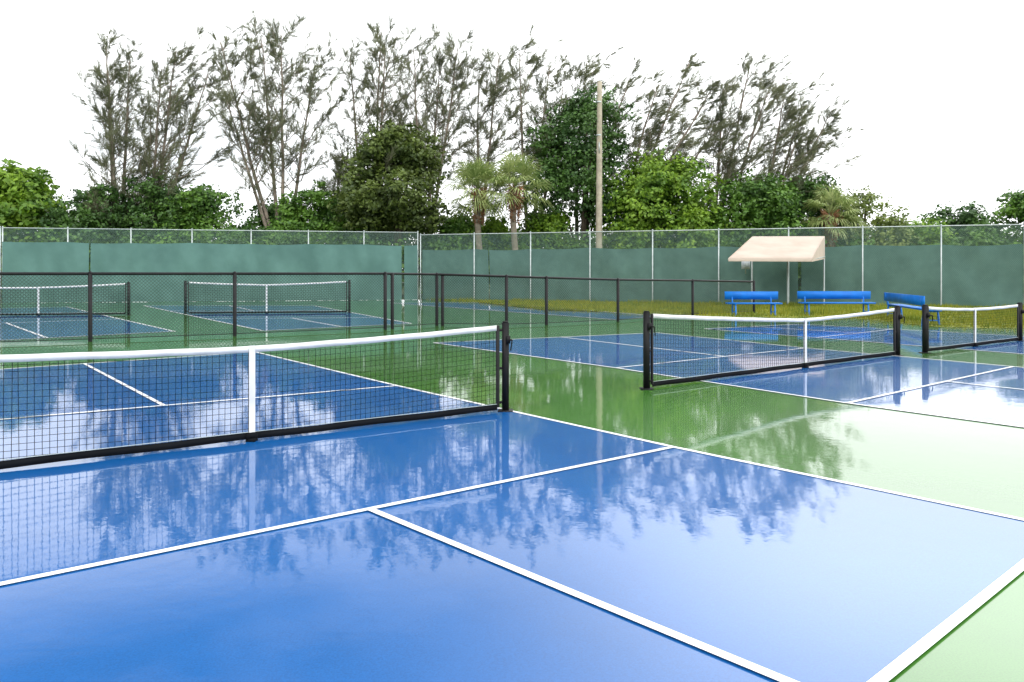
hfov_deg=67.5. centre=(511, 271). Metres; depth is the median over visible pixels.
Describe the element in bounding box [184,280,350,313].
pickleball net
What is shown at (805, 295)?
park bench
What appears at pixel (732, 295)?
park bench
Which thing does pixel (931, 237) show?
shrub
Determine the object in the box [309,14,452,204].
australian pine tree
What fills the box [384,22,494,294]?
australian pine tree
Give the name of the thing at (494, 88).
australian pine tree
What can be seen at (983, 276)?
tall chain link fence
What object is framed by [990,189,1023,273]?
ficus tree
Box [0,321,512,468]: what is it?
pickleball net
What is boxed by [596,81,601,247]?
utility pole
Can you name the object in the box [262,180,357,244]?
ficus tree
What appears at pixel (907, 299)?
park bench
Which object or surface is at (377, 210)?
oak tree
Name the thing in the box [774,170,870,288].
ficus tree
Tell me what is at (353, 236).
ficus tree
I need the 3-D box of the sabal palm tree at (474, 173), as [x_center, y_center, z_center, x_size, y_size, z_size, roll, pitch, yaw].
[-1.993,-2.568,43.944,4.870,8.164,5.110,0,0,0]
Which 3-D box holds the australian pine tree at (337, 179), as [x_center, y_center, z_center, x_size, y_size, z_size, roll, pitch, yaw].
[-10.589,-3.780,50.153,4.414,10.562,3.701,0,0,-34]
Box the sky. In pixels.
[0,0,1023,270]
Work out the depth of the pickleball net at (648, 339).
11.25 m
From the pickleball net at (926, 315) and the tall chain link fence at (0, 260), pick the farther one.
the tall chain link fence at (0, 260)
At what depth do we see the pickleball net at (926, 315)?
15.20 m
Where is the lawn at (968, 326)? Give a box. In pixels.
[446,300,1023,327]
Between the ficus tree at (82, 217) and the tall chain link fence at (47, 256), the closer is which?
the tall chain link fence at (47, 256)
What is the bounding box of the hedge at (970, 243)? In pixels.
[1,210,1023,295]
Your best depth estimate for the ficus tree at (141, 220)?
46.77 m
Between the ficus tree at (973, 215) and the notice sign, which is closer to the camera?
the notice sign
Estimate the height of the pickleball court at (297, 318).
0.009 m
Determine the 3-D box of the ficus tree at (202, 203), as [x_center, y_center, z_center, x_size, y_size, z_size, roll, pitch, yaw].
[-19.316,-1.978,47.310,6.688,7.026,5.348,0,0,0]
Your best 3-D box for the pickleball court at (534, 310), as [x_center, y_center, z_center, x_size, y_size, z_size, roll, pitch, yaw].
[0.340,1.493,31.390,4.016,0.007,15.875,0,0,-35]
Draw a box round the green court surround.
[0,300,1023,681]
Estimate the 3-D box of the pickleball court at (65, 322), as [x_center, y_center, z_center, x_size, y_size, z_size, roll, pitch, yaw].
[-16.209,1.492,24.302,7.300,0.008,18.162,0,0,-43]
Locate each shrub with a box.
[414,207,483,270]
[461,213,539,279]
[516,208,582,248]
[827,184,925,245]
[885,216,957,245]
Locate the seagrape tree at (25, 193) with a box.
[0,158,76,271]
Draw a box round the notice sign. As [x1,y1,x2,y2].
[741,261,749,273]
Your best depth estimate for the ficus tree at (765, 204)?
44.87 m
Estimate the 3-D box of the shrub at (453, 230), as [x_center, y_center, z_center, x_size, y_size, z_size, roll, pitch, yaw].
[-3.351,-1.218,47.036,5.670,5.499,4.825,0,0,0]
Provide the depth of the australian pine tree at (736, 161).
47.45 m
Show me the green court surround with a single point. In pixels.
(962, 462)
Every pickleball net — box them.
[0,282,129,315]
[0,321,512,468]
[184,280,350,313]
[639,306,904,389]
[918,302,1023,352]
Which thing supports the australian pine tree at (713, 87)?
on the ground at (799, 300)
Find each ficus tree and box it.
[28,182,133,261]
[102,166,195,242]
[146,183,249,243]
[230,196,302,244]
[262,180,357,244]
[326,205,381,244]
[520,81,641,247]
[590,144,746,248]
[700,166,818,246]
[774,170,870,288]
[920,200,1009,245]
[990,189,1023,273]
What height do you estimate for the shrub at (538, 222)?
5.547 m
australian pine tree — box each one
[68,24,178,228]
[111,24,262,230]
[202,7,349,233]
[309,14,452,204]
[317,135,355,194]
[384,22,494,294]
[445,41,550,223]
[496,23,591,232]
[554,44,665,240]
[621,51,749,222]
[692,51,811,220]
[744,68,871,214]
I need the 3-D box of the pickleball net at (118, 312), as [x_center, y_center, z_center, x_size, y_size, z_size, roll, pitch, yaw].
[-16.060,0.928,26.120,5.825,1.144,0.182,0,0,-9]
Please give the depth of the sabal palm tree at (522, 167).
43.52 m
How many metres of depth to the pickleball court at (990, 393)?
11.37 m
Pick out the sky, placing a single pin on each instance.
(939, 84)
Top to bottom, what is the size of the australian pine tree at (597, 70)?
15.832 m
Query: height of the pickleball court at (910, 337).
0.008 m
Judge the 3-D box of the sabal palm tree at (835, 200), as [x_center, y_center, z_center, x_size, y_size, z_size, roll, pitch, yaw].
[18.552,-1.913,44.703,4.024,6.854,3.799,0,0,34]
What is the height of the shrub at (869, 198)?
6.776 m
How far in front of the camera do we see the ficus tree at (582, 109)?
46.08 m
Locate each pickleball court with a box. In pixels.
[0,307,174,339]
[0,352,1023,681]
[143,305,410,330]
[399,302,642,319]
[433,333,1023,426]
[706,324,1023,353]
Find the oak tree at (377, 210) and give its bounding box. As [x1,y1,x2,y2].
[324,119,454,245]
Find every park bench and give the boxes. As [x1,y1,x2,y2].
[725,291,782,315]
[797,291,875,315]
[884,292,941,324]
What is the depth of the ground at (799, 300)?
48.65 m
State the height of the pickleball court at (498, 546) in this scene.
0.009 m
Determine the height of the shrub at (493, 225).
5.077 m
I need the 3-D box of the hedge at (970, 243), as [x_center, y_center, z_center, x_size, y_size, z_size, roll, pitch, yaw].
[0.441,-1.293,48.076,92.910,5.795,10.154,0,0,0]
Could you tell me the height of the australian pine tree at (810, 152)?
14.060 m
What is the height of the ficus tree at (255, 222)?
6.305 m
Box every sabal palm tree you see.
[438,155,517,249]
[476,145,554,249]
[795,182,865,246]
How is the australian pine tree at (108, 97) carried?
on the ground at (799, 300)
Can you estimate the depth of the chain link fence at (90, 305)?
18.86 m
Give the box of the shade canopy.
[728,236,824,303]
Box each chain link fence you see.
[0,226,0,302]
[0,271,754,341]
[2,226,417,302]
[420,224,1023,306]
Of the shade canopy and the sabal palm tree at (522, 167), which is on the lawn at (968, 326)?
the shade canopy
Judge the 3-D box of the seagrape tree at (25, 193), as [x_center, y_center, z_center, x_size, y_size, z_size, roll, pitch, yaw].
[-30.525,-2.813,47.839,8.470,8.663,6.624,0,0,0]
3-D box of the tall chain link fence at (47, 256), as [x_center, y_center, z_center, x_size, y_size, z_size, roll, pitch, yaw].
[-14.697,-0.342,38.770,19.921,3.684,0.344,0,0,-13]
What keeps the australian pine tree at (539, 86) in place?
on the ground at (799, 300)
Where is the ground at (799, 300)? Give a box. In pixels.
[1,275,1023,302]
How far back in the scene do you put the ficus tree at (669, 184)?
44.61 m
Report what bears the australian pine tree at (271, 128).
on the ground at (799, 300)
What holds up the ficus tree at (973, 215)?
on the ground at (799, 300)
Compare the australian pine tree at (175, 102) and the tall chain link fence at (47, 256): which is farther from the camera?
the australian pine tree at (175, 102)

